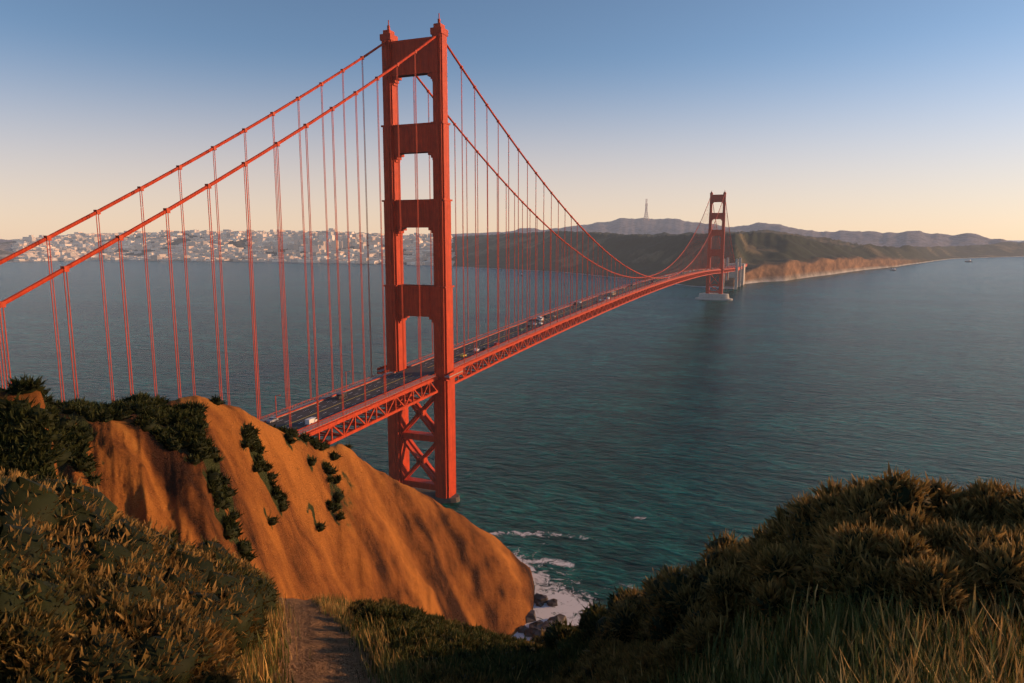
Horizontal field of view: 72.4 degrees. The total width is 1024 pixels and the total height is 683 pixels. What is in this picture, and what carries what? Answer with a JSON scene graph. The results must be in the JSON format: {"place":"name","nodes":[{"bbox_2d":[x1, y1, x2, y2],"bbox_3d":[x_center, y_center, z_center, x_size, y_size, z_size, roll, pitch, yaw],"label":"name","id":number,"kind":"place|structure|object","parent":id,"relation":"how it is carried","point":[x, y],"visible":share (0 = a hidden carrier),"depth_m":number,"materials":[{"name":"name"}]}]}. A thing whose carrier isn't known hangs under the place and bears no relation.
{"place":"outdoors","nodes":[
{"label":"outdoors","id":0,"kind":"place"},
{"bbox_2d":[412,487,459,502],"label":"tower pier","id":1,"kind":"structure","parent":0,"point":[454,498],"depth_m":356.55,"materials":[{"name":"grey concrete"}]},
{"bbox_2d":[0,240,1023,641],"bbox_3d":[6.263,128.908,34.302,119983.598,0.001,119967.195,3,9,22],"label":"water","id":2,"kind":"structure","parent":0,"point":[682,420],"depth_m":674.35,"materials":[{"name":"teal liquid"}]},
{"bbox_2d":[380,13,455,498],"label":"tower","id":3,"kind":"structure","parent":2,"relation":"in","point":[435,300],"depth_m":343.62,"materials":[{"name":"metal"}]},
{"bbox_2d":[0,35,735,426],"bbox_3d":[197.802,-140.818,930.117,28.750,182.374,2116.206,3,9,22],"label":"suspension cables","id":4,"kind":"object","parent":3,"relation":"attached to","point":[118,239],"visible":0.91,"depth_m":277.20,"materials":[{"name":"red metal"}]},
{"bbox_2d":[258,265,735,444],"bbox_3d":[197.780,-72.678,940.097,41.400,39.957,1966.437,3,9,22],"label":"bridge deck steel","id":5,"kind":"object","parent":4,"relation":"hanging from","point":[562,324],"visible":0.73,"depth_m":383.26,"materials":[{"name":"red metal"}]},
{"bbox_2d":[260,268,729,434],"bbox_3d":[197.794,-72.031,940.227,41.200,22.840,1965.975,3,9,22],"label":"bridge roadway","id":6,"kind":"structure","parent":5,"relation":"on","point":[328,407],"depth_m":343.41,"materials":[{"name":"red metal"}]},
{"bbox_2d":[266,267,732,424],"bbox_3d":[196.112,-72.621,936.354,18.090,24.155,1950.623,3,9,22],"label":"traffic","id":7,"kind":"object","parent":6,"relation":"on","point":[310,420],"visible":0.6,"depth_m":405.23,"materials":[{"name":"paint"}]},
{"bbox_2d":[518,593,566,640],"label":"shore rocks","id":8,"kind":"object","parent":2,"relation":"in","point":[538,626],"visible":0.55,"depth_m":243.45,"materials":[{"name":"grey stone"}]},
{"bbox_2d":[491,516,644,641],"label":"surf foam","id":9,"kind":"object","parent":2,"relation":"on","point":[570,605],"visible":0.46,"depth_m":260.39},
{"bbox_2d":[705,191,725,293],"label":"tower","id":10,"kind":"structure","parent":2,"relation":"in","point":[716,198],"depth_m":1513.29,"materials":[{"name":"metal"}]},
{"bbox_2d":[0,391,1023,682],"bbox_3d":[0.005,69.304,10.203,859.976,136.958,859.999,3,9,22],"label":"headland terrain","id":11,"kind":"structure","parent":0,"point":[390,537],"depth_m":167.97,"materials":[{"name":"brown soil"}]},
{"bbox_2d":[0,372,535,642],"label":"bushes","id":12,"kind":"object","parent":11,"relation":"on","point":[27,438],"visible":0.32,"depth_m":127.30,"materials":[{"name":"green plant"}]},
{"bbox_2d":[0,461,1023,682],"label":"scrub","id":13,"kind":"object","parent":11,"relation":"on","point":[96,586],"visible":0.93,"depth_m":5.24,"materials":[{"name":"green plant"}]},
{"bbox_2d":[52,476,1023,682],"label":"grass","id":14,"kind":"structure","parent":11,"relation":"on","point":[888,645],"depth_m":3.42,"materials":[{"name":"green plant"}]},
{"bbox_2d":[0,218,1023,288],"bbox_3d":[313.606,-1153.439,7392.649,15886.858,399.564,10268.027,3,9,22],"label":"shore terrain","id":15,"kind":"structure","parent":0,"point":[766,252],"depth_m":3229.50,"materials":[{"name":"green plant"}]},
{"bbox_2d":[11,228,455,265],"bbox_3d":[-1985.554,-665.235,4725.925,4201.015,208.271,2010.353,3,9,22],"label":"city buildings","id":16,"kind":"structure","parent":15,"relation":"on","point":[263,242],"depth_m":4569.24,"materials":[{"name":"white concrete"}]},
{"bbox_2d":[643,199,648,220],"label":"broadcast tower","id":17,"kind":"structure","parent":15,"relation":"on","point":[646,204],"depth_m":8453.20,"materials":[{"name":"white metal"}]},
{"bbox_2d":[723,258,741,288],"bbox_3d":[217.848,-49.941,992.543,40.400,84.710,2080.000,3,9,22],"label":"bridge pylons","id":18,"kind":"object","parent":15,"relation":"on","point":[737,278],"visible":0.53,"depth_m":1849.87,"materials":[{"name":"grey concrete"}]},
{"bbox_2d":[728,263,744,284],"bbox_3d":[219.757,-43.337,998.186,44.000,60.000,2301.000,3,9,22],"label":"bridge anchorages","id":19,"kind":"object","parent":15,"relation":"on","point":[731,275],"visible":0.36,"depth_m":2005.47,"materials":[{"name":"grey concrete"}]},
{"bbox_2d":[0,0,1023,239],"label":"sky","id":20,"kind":"structure","parent":0,"point":[882,116],"materials":[{"name":"blue"}]},
{"bbox_2d":[695,293,732,299],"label":"tower pier","id":21,"kind":"structure","parent":0,"point":[712,296],"depth_m":1519.48,"materials":[{"name":"grey concrete"}]},
{"bbox_2d":[724,264,746,281],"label":"fort point arch","id":22,"kind":"structure","parent":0,"point":[733,267],"depth_m":1929.00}
]}

